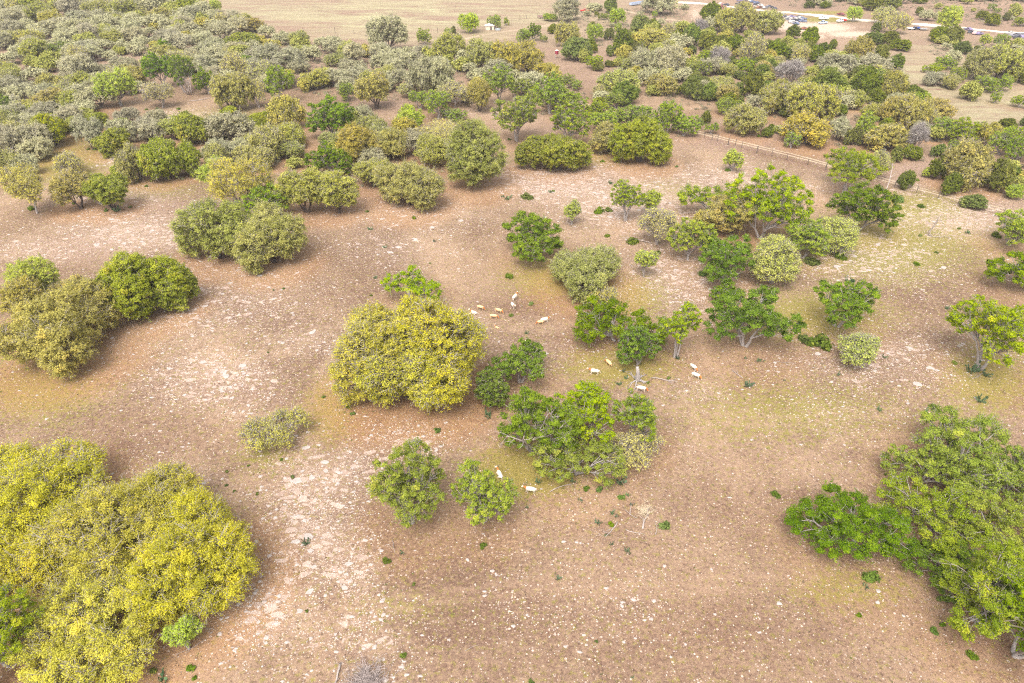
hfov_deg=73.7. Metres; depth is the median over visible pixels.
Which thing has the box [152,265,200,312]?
live oak
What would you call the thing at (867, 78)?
juniper tree
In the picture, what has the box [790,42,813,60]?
budding tree
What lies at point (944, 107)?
live oak
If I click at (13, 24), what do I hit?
live oak
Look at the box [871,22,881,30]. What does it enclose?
juniper tree
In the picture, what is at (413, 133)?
live oak
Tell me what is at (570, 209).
elm tree
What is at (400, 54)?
live oak
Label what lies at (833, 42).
juniper tree
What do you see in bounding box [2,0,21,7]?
budding tree
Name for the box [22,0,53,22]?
live oak
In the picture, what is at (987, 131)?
live oak
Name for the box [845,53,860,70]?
post oak
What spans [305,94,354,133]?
post oak
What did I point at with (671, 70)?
budding tree
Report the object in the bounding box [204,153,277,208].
budding tree
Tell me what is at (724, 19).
live oak
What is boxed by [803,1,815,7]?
juniper tree
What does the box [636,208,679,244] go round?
budding tree
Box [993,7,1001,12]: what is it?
post oak
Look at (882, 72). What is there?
post oak
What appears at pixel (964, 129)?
post oak
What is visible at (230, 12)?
live oak
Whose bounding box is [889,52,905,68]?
juniper tree
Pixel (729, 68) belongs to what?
live oak
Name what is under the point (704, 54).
post oak
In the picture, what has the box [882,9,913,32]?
budding tree
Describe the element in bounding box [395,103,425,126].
elm tree
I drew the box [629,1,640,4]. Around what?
farm trailer
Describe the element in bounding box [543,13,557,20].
elm tree
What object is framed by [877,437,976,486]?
post oak
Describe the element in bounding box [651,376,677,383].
fallen branch
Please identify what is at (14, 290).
live oak
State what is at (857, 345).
bush
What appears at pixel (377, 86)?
live oak
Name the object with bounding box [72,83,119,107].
live oak
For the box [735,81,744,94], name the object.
juniper tree
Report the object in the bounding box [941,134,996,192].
live oak
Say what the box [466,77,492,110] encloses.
live oak
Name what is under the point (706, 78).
juniper tree
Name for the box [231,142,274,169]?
live oak
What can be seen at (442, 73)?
live oak
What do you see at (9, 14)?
live oak
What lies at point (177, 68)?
post oak
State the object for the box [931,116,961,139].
post oak
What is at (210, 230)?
live oak
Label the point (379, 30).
live oak
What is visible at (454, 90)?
budding tree
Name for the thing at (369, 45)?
live oak
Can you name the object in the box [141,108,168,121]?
live oak
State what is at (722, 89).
live oak
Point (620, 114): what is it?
post oak
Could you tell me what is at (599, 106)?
post oak
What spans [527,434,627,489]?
post oak
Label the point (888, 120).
juniper tree
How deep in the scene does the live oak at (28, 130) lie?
210.24 m
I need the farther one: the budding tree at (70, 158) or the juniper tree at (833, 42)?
the juniper tree at (833, 42)
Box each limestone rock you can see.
[291,539,299,543]
[292,477,301,483]
[304,533,313,538]
[305,588,314,593]
[912,381,921,386]
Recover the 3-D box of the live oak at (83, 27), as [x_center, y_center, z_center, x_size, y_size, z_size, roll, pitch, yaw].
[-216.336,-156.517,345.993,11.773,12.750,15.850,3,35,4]
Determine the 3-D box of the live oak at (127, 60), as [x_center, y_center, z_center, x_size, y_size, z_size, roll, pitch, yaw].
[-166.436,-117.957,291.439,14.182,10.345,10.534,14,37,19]
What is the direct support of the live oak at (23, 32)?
on the ground at (520, 532)
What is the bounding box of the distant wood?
[0,0,1023,184]
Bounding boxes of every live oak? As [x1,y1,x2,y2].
[0,6,27,20]
[0,19,24,31]
[0,29,19,42]
[0,31,14,48]
[0,60,18,67]
[0,66,20,77]
[0,70,9,77]
[0,72,22,87]
[0,94,20,102]
[0,100,30,113]
[0,106,19,120]
[0,112,10,122]
[0,119,32,138]
[0,122,24,150]
[0,146,26,175]
[0,271,121,378]
[0,273,46,323]
[0,432,109,556]
[0,490,70,597]
[4,545,205,682]
[5,111,29,121]
[8,152,39,172]
[9,119,52,147]
[10,98,39,105]
[11,28,47,43]
[14,80,35,93]
[14,135,57,159]
[16,36,48,58]
[17,0,38,8]
[17,32,34,43]
[19,111,38,124]
[21,454,206,597]
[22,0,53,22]
[24,99,60,114]
[27,82,56,97]
[28,111,68,145]
[29,86,62,103]
[33,70,68,89]
[35,18,59,34]
[36,9,62,21]
[45,273,96,300]
[46,165,90,208]
[48,15,68,22]
[49,104,84,119]
[51,88,76,104]
[53,0,83,13]
[57,51,98,72]
[57,68,74,75]
[59,41,79,55]
[60,82,86,95]
[62,9,88,19]
[62,16,91,29]
[62,69,90,85]
[63,101,78,106]
[69,113,104,149]
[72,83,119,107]
[74,37,100,56]
[75,20,100,37]
[79,0,107,12]
[80,73,101,87]
[80,170,128,208]
[82,42,104,61]
[83,61,107,74]
[83,110,108,123]
[86,7,105,16]
[90,126,130,158]
[90,247,193,323]
[94,22,113,38]
[99,27,124,46]
[101,23,120,31]
[103,0,137,14]
[103,116,137,139]
[103,118,131,126]
[106,53,140,68]
[110,165,130,177]
[111,140,148,182]
[112,106,140,120]
[116,482,263,629]
[117,17,143,29]
[117,26,147,41]
[118,63,135,69]
[125,63,147,82]
[131,114,165,140]
[135,134,183,181]
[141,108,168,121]
[145,6,173,18]
[147,43,178,57]
[151,27,180,41]
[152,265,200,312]
[155,112,177,139]
[162,33,193,49]
[166,194,250,261]
[170,14,193,24]
[172,21,201,33]
[172,108,211,143]
[173,0,198,7]
[173,136,201,177]
[176,47,200,55]
[176,54,193,69]
[179,4,202,15]
[191,30,212,46]
[191,40,216,53]
[192,53,217,70]
[199,64,215,71]
[199,135,238,163]
[200,43,227,65]
[201,141,229,162]
[202,106,257,140]
[204,18,238,38]
[205,35,223,48]
[205,65,220,75]
[208,69,256,111]
[220,8,242,21]
[223,32,260,45]
[223,40,245,48]
[228,15,248,31]
[229,135,248,145]
[229,197,310,275]
[230,12,251,19]
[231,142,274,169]
[239,17,267,32]
[241,57,259,75]
[242,47,254,57]
[242,110,270,128]
[244,120,286,160]
[252,41,280,60]
[254,74,269,89]
[260,58,281,71]
[263,92,306,126]
[269,71,293,88]
[271,46,309,65]
[271,163,324,212]
[276,118,308,144]
[278,138,305,157]
[286,60,311,72]
[287,29,311,44]
[290,45,313,56]
[296,67,331,88]
[313,168,359,213]
[317,130,338,146]
[321,34,344,52]
[322,51,345,66]
[322,67,348,86]
[325,299,443,408]
[334,121,380,162]
[335,76,355,90]
[336,39,355,53]
[337,57,367,70]
[342,41,366,61]
[343,107,362,122]
[346,63,364,79]
[349,324,450,412]
[351,154,393,186]
[352,69,390,108]
[355,103,377,118]
[355,115,388,128]
[355,146,385,162]
[358,68,385,79]
[361,125,413,158]
[364,11,410,48]
[366,42,381,55]
[368,51,398,68]
[369,41,391,57]
[369,122,393,146]
[372,155,451,211]
[379,63,394,72]
[384,57,404,69]
[387,68,406,85]
[387,289,490,414]
[388,46,411,67]
[390,116,418,133]
[403,126,433,150]
[404,54,434,91]
[406,48,423,60]
[412,44,430,55]
[413,132,449,165]
[426,51,456,90]
[431,30,465,57]
[444,114,510,187]
[465,34,495,66]
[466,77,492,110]
[484,57,513,76]
[486,39,523,70]
[513,133,544,168]
[514,71,547,92]
[516,37,546,72]
[533,62,560,75]
[538,130,593,171]
[546,239,623,305]
[551,0,580,21]
[553,20,580,46]
[586,119,619,153]
[596,65,641,91]
[607,110,673,165]
[621,57,631,68]
[629,42,659,69]
[636,28,670,46]
[640,0,679,13]
[644,72,679,95]
[654,42,687,70]
[662,39,679,52]
[692,207,717,229]
[696,79,708,95]
[700,57,720,74]
[706,82,730,100]
[708,186,762,234]
[709,75,736,84]
[714,6,740,30]
[716,62,738,75]
[716,82,740,100]
[722,102,767,135]
[731,1,758,32]
[745,93,764,106]
[751,7,785,33]
[754,60,774,72]
[757,48,779,58]
[757,77,792,116]
[778,109,835,148]
[781,77,843,121]
[797,72,815,83]
[815,49,861,73]
[830,113,853,141]
[843,34,875,57]
[849,89,870,108]
[859,49,894,68]
[859,101,881,117]
[861,122,915,150]
[876,95,903,122]
[881,66,910,94]
[893,89,936,130]
[909,119,933,129]
[921,70,946,86]
[932,96,958,118]
[940,73,963,89]
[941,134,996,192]
[960,44,1002,78]
[974,120,1003,145]
[986,40,1023,82]
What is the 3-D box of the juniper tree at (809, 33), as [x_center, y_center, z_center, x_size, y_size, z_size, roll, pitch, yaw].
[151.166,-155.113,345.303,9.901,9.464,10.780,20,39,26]
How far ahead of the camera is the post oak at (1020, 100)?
254.31 m
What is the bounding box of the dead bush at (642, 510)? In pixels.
[635,499,654,520]
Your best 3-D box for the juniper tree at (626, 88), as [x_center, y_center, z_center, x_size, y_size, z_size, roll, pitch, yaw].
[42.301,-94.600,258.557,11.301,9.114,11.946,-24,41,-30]
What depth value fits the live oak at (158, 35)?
336.54 m
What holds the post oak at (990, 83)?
on the ground at (520, 532)
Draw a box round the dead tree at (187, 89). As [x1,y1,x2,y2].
[176,72,191,94]
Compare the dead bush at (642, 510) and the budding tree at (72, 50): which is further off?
the budding tree at (72, 50)
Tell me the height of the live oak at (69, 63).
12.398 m
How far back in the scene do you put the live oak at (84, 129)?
211.28 m
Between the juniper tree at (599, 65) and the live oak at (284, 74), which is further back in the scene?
the juniper tree at (599, 65)
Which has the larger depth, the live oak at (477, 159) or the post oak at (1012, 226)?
the live oak at (477, 159)
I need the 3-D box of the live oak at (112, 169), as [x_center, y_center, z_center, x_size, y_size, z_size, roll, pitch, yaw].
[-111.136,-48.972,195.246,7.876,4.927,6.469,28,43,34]
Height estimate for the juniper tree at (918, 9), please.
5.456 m
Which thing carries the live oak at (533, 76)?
on the ground at (520, 532)
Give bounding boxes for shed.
[485,23,493,29]
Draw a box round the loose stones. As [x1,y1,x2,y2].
[0,98,1023,682]
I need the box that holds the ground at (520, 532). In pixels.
[0,0,1023,682]
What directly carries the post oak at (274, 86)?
on the ground at (520, 532)
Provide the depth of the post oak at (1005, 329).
115.29 m
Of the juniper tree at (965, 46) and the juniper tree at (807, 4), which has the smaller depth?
the juniper tree at (965, 46)
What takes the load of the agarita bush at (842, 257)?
on the ground at (520, 532)
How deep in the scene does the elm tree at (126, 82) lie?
251.07 m
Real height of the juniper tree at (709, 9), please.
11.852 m
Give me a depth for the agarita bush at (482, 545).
89.43 m
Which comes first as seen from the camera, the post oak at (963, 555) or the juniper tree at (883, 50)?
the post oak at (963, 555)
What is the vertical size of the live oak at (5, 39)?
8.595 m
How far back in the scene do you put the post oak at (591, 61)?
302.68 m
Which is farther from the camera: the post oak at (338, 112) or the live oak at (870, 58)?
the live oak at (870, 58)
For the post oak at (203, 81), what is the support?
on the ground at (520, 532)
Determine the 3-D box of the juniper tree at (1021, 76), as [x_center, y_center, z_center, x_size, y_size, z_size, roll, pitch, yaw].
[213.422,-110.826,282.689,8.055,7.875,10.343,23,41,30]
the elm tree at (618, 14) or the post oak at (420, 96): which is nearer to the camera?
the post oak at (420, 96)
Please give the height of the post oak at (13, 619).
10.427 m
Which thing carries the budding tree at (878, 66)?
on the ground at (520, 532)
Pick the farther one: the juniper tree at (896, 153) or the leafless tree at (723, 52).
the leafless tree at (723, 52)
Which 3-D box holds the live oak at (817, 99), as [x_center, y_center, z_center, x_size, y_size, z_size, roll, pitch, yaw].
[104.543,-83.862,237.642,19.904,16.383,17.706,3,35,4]
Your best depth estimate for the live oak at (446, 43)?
306.68 m
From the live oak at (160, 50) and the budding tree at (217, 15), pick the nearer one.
the live oak at (160, 50)
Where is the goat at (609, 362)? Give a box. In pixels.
[604,356,611,366]
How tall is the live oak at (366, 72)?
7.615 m
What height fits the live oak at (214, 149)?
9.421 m
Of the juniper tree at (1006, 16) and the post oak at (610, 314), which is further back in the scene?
the juniper tree at (1006, 16)
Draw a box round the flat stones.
[0,99,1023,682]
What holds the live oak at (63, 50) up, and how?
on the ground at (520, 532)
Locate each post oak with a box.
[0,94,13,107]
[0,578,45,667]
[47,41,72,51]
[140,50,172,83]
[158,38,170,47]
[167,54,194,92]
[191,65,213,93]
[229,54,251,65]
[236,182,291,218]
[263,64,294,96]
[303,139,352,173]
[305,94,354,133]
[339,82,353,100]
[365,436,447,529]
[380,262,443,300]
[408,90,427,108]
[416,28,431,44]
[423,89,450,118]
[439,106,467,121]
[449,458,519,525]
[473,366,510,407]
[482,61,514,99]
[485,336,546,382]
[487,14,500,28]
[490,87,542,141]
[494,384,583,460]
[502,209,563,263]
[503,17,509,24]
[510,78,533,95]
[516,28,531,42]
[525,86,538,98]
[527,22,541,39]
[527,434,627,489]
[533,70,565,113]
[541,34,547,41]
[542,95,557,108]
[548,380,618,447]
[550,101,592,136]
[551,89,588,116]
[558,73,575,87]
[571,79,582,89]
[571,292,671,347]
[584,55,603,66]
[588,98,608,119]
[589,111,618,126]
[598,13,608,18]
[604,91,624,108]
[605,106,624,122]
[610,179,645,221]
[610,385,658,441]
[616,324,662,365]
[620,103,659,124]
[654,98,683,131]
[656,301,703,357]
[665,217,719,260]
[671,111,701,135]
[674,180,730,210]
[688,60,712,75]
[695,117,703,128]
[697,49,711,59]
[698,229,756,286]
[703,284,806,347]
[704,122,719,133]
[709,282,742,300]
[715,97,734,113]
[719,162,814,238]
[727,100,742,110]
[735,56,754,73]
[782,478,925,566]
[784,131,802,147]
[786,215,833,257]
[812,278,881,329]
[821,83,843,93]
[823,145,889,192]
[824,176,905,234]
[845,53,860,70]
[855,110,880,143]
[872,468,996,558]
[877,68,886,74]
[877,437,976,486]
[900,536,978,605]
[909,402,1023,506]
[910,91,931,99]
[922,62,943,71]
[929,534,1023,645]
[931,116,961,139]
[934,55,957,67]
[938,478,1023,546]
[944,294,1023,370]
[947,115,983,143]
[947,138,959,147]
[949,66,967,80]
[974,75,999,91]
[974,439,1023,500]
[976,564,1023,659]
[981,249,1023,285]
[987,3,997,10]
[987,126,1020,154]
[990,89,1003,102]
[992,33,1011,44]
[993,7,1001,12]
[994,208,1023,245]
[995,73,1014,91]
[1003,125,1023,136]
[1004,135,1023,159]
[1010,95,1023,107]
[1012,17,1023,25]
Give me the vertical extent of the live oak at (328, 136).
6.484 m
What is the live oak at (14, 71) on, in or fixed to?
on the ground at (520, 532)
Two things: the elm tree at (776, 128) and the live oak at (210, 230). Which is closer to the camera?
the live oak at (210, 230)
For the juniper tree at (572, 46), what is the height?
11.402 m
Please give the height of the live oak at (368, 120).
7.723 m
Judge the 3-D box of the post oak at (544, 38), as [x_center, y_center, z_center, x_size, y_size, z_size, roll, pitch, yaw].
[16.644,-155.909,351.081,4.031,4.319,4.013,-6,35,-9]
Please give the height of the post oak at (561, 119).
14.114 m
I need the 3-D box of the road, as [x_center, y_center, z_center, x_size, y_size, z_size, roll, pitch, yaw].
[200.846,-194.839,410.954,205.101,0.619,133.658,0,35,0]
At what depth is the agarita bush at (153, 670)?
75.47 m
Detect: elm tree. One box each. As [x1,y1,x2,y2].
[0,251,61,291]
[90,66,138,105]
[159,612,207,649]
[194,154,233,183]
[208,0,221,10]
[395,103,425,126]
[457,11,479,32]
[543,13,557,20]
[563,199,581,224]
[586,22,604,40]
[609,6,626,22]
[614,22,621,30]
[634,249,659,276]
[640,189,663,213]
[722,148,745,170]
[773,124,785,134]
[846,5,863,21]
[922,167,931,176]
[935,4,964,29]
[979,33,992,44]
[1004,184,1023,197]
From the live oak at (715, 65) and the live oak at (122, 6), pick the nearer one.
the live oak at (715, 65)
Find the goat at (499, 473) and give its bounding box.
[495,464,502,477]
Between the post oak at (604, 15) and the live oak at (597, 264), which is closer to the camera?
the live oak at (597, 264)
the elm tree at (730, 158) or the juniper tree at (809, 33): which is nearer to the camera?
the elm tree at (730, 158)
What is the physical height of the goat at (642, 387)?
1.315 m
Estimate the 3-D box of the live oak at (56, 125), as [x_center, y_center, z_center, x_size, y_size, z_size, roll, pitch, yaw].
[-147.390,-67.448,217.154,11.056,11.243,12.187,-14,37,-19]
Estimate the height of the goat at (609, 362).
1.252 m
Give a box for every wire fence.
[334,11,550,32]
[587,112,1014,213]
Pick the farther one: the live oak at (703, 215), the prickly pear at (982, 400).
the live oak at (703, 215)
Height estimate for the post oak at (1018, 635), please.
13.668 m
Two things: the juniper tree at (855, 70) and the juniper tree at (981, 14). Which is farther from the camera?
the juniper tree at (981, 14)
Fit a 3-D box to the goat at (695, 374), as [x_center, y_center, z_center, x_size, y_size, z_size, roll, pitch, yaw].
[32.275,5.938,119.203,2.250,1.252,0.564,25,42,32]
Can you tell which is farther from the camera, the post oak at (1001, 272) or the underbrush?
the underbrush
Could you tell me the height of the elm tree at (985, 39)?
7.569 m
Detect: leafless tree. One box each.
[695,17,708,30]
[709,45,730,61]
[773,58,808,81]
[906,120,931,146]
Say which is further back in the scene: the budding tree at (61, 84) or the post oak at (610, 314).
the budding tree at (61, 84)
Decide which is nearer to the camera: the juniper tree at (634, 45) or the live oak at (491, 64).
the live oak at (491, 64)
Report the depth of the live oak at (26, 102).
243.20 m
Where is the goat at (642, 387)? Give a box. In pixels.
[635,386,649,391]
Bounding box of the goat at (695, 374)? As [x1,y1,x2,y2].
[692,372,702,379]
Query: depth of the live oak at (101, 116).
235.38 m
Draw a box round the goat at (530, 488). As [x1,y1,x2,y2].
[521,482,536,493]
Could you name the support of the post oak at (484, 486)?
on the ground at (520, 532)
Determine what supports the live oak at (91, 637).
on the ground at (520, 532)
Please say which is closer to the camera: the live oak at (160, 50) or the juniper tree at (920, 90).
the juniper tree at (920, 90)
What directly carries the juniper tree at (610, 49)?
on the ground at (520, 532)
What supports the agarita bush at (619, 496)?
on the ground at (520, 532)
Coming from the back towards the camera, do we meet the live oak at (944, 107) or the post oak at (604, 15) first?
the post oak at (604, 15)
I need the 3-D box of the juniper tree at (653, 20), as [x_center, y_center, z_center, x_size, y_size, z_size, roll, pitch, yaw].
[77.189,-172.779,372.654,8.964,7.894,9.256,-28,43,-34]
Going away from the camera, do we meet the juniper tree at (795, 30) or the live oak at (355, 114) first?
the live oak at (355, 114)
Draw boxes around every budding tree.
[0,160,47,213]
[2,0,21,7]
[50,76,76,88]
[51,149,85,173]
[65,43,87,59]
[104,64,122,80]
[131,5,147,14]
[136,81,175,107]
[138,51,160,69]
[163,49,187,67]
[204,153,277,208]
[213,12,226,20]
[218,51,248,75]
[238,400,313,452]
[244,78,265,107]
[245,57,271,81]
[396,83,419,95]
[419,117,464,140]
[437,80,468,106]
[584,285,619,313]
[591,83,605,91]
[597,424,667,473]
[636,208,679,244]
[654,68,670,82]
[662,67,673,76]
[663,22,676,33]
[737,29,768,58]
[747,233,803,283]
[772,55,785,61]
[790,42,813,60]
[805,214,861,255]
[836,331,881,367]
[842,89,854,100]
[867,148,894,177]
[871,5,900,23]
[873,64,886,71]
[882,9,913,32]
[928,108,940,123]
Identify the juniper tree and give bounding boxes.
[547,23,556,32]
[559,37,593,60]
[588,38,597,51]
[592,60,604,70]
[593,97,607,103]
[604,0,617,11]
[604,27,614,39]
[604,60,613,66]
[606,45,614,55]
[612,80,640,103]
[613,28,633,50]
[620,95,633,105]
[629,38,640,51]
[630,14,650,31]
[649,17,661,28]
[671,29,683,35]
[675,84,682,93]
[681,74,702,99]
[682,20,701,43]
[688,45,696,53]
[690,71,701,76]
[698,1,721,18]
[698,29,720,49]
[700,76,709,80]
[700,110,711,123]
[701,80,716,99]
[718,34,727,42]
[721,91,737,100]
[727,33,744,49]
[733,70,745,79]
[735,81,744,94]
[738,95,744,102]
[740,75,746,82]
[743,69,766,94]
[748,58,757,67]
[755,55,765,61]
[755,64,769,72]
[761,127,773,136]
[766,58,778,73]
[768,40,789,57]
[778,107,792,116]
[785,44,802,59]
[786,23,801,36]
[801,26,819,43]
[802,76,816,86]
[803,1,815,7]
[806,39,814,52]
[808,43,825,61]
[813,66,847,89]
[819,1,828,7]
[819,42,833,51]
[829,39,837,48]
[837,104,848,116]
[843,125,863,144]
[848,66,861,77]
[851,63,883,93]
[862,0,885,9]
[866,30,883,43]
[867,87,886,103]
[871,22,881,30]
[874,44,890,58]
[879,116,894,125]
[881,29,900,43]
[884,0,902,8]
[888,38,911,50]
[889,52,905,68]
[890,146,904,161]
[896,169,916,189]
[903,144,923,159]
[906,85,927,95]
[915,6,924,14]
[927,26,948,40]
[927,155,949,178]
[929,143,948,155]
[940,172,964,194]
[944,25,965,41]
[953,41,972,52]
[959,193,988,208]
[975,10,988,19]
[978,156,1016,192]
[984,13,1000,25]
[998,118,1018,128]
[1002,12,1011,20]
[1015,163,1022,176]
[1018,70,1023,83]
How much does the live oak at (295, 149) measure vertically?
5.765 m
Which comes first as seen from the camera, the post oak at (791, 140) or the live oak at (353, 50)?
the post oak at (791, 140)
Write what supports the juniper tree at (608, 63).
on the ground at (520, 532)
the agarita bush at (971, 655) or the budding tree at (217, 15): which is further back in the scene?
the budding tree at (217, 15)
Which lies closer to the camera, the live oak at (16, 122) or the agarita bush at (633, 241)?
the agarita bush at (633, 241)
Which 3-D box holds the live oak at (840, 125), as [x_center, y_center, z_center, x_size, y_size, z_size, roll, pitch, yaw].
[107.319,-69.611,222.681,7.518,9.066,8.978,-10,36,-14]
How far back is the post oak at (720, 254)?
143.37 m
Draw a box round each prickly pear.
[110,204,120,211]
[158,667,167,682]
[301,537,309,545]
[485,407,490,418]
[614,476,626,484]
[744,380,754,386]
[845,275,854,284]
[965,360,981,373]
[975,393,987,403]
[982,369,993,376]
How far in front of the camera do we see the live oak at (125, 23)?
358.88 m
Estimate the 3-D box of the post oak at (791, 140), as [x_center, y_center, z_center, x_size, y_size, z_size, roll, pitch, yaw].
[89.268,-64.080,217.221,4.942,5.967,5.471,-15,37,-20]
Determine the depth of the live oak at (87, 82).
264.20 m
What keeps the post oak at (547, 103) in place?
on the ground at (520, 532)
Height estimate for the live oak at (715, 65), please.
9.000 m
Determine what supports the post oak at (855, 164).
on the ground at (520, 532)
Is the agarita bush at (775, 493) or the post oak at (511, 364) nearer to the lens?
the agarita bush at (775, 493)
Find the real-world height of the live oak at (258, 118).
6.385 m
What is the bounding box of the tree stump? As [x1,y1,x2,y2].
[624,366,649,390]
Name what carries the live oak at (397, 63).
on the ground at (520, 532)
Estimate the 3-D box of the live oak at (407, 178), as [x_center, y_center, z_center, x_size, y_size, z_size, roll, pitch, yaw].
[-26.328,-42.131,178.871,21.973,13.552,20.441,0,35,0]
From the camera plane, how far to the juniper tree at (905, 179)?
188.42 m
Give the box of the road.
[675,1,1023,32]
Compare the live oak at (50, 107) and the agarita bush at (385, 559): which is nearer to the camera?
the agarita bush at (385, 559)
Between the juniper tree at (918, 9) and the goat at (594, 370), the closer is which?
the goat at (594, 370)
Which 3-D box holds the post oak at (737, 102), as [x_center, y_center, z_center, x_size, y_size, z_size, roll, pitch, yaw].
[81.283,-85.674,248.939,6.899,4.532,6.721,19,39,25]
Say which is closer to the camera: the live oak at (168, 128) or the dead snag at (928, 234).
the dead snag at (928, 234)
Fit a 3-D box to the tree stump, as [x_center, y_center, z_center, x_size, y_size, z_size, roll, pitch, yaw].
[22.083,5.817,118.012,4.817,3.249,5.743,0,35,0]
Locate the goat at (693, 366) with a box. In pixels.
[690,363,698,372]
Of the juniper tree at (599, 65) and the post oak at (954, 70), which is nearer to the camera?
the post oak at (954, 70)
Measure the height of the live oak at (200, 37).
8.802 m
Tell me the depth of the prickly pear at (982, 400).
113.53 m
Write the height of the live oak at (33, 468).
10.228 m
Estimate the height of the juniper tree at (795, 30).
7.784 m
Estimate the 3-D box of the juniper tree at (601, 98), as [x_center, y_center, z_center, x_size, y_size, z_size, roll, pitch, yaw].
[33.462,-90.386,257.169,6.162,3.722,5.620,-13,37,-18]
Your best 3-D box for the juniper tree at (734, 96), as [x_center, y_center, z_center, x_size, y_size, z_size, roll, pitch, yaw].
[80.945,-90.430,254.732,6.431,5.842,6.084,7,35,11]
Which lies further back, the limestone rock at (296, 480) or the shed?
the shed
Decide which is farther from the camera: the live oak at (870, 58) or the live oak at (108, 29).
the live oak at (108, 29)
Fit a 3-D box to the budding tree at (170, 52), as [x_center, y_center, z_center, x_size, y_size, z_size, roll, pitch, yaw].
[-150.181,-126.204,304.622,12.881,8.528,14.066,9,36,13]
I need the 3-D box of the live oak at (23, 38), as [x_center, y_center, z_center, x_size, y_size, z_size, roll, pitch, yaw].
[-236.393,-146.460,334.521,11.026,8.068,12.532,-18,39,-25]
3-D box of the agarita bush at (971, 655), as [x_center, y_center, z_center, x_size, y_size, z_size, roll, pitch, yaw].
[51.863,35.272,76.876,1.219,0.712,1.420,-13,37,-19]
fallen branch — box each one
[335,663,340,682]
[596,521,617,536]
[642,507,650,528]
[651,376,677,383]
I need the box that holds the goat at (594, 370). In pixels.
[587,367,599,374]
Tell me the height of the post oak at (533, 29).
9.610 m
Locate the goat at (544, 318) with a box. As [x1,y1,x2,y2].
[541,313,550,322]
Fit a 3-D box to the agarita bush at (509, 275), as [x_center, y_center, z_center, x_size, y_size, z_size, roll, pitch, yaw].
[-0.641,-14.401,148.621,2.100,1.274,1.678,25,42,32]
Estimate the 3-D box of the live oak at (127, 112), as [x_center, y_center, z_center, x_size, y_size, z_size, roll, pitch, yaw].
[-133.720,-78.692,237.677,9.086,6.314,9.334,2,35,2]
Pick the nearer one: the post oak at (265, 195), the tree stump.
the tree stump
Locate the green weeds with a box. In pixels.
[0,108,1023,682]
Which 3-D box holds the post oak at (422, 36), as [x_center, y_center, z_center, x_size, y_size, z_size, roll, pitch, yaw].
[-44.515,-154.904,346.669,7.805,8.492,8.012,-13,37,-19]
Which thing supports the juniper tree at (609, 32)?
on the ground at (520, 532)
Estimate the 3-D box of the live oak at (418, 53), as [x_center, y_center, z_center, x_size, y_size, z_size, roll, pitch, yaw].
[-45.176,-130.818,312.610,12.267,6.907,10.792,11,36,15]
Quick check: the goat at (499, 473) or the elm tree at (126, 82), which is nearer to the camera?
the goat at (499, 473)
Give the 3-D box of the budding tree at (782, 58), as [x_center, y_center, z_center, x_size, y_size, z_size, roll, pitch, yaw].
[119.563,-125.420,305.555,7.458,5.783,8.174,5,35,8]
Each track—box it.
[457,11,676,41]
[542,87,1022,216]
[580,101,1013,211]
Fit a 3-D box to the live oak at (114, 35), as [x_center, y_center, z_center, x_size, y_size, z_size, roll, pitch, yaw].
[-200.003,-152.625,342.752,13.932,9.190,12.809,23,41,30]
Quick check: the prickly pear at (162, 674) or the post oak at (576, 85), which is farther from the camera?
the post oak at (576, 85)
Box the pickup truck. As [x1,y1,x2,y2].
[836,18,846,21]
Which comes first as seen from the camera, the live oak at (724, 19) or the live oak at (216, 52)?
the live oak at (216, 52)
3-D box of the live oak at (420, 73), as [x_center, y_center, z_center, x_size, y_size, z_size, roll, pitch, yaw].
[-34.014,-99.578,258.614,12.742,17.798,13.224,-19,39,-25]
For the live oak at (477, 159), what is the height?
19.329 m
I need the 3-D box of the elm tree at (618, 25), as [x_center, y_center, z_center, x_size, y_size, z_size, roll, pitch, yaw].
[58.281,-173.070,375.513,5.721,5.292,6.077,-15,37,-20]
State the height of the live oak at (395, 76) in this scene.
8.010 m
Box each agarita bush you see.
[27,205,34,210]
[149,667,156,673]
[186,663,195,672]
[382,556,391,563]
[399,652,406,657]
[433,427,440,432]
[479,542,487,549]
[505,273,512,278]
[520,192,533,199]
[594,206,604,213]
[596,486,602,492]
[617,494,624,499]
[626,237,638,244]
[658,520,669,529]
[697,271,707,276]
[770,490,780,498]
[797,334,810,343]
[802,256,821,265]
[804,332,834,350]
[834,251,847,260]
[862,570,880,582]
[897,195,903,202]
[930,626,938,635]
[965,649,979,660]
[991,231,1001,237]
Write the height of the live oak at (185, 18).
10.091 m
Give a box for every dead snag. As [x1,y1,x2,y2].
[883,163,895,195]
[926,215,940,235]
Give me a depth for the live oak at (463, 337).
107.64 m
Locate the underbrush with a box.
[0,0,1023,198]
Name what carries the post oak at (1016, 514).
on the ground at (520, 532)
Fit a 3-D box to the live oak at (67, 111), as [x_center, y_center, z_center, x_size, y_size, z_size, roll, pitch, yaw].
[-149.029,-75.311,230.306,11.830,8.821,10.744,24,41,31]
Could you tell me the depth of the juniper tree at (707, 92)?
259.16 m
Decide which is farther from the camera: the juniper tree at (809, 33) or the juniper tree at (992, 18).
the juniper tree at (992, 18)
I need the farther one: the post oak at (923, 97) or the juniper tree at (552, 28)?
the juniper tree at (552, 28)
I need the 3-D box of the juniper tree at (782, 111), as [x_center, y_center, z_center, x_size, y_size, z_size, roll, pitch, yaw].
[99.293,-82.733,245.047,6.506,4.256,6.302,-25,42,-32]
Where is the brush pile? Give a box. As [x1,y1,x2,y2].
[326,652,405,682]

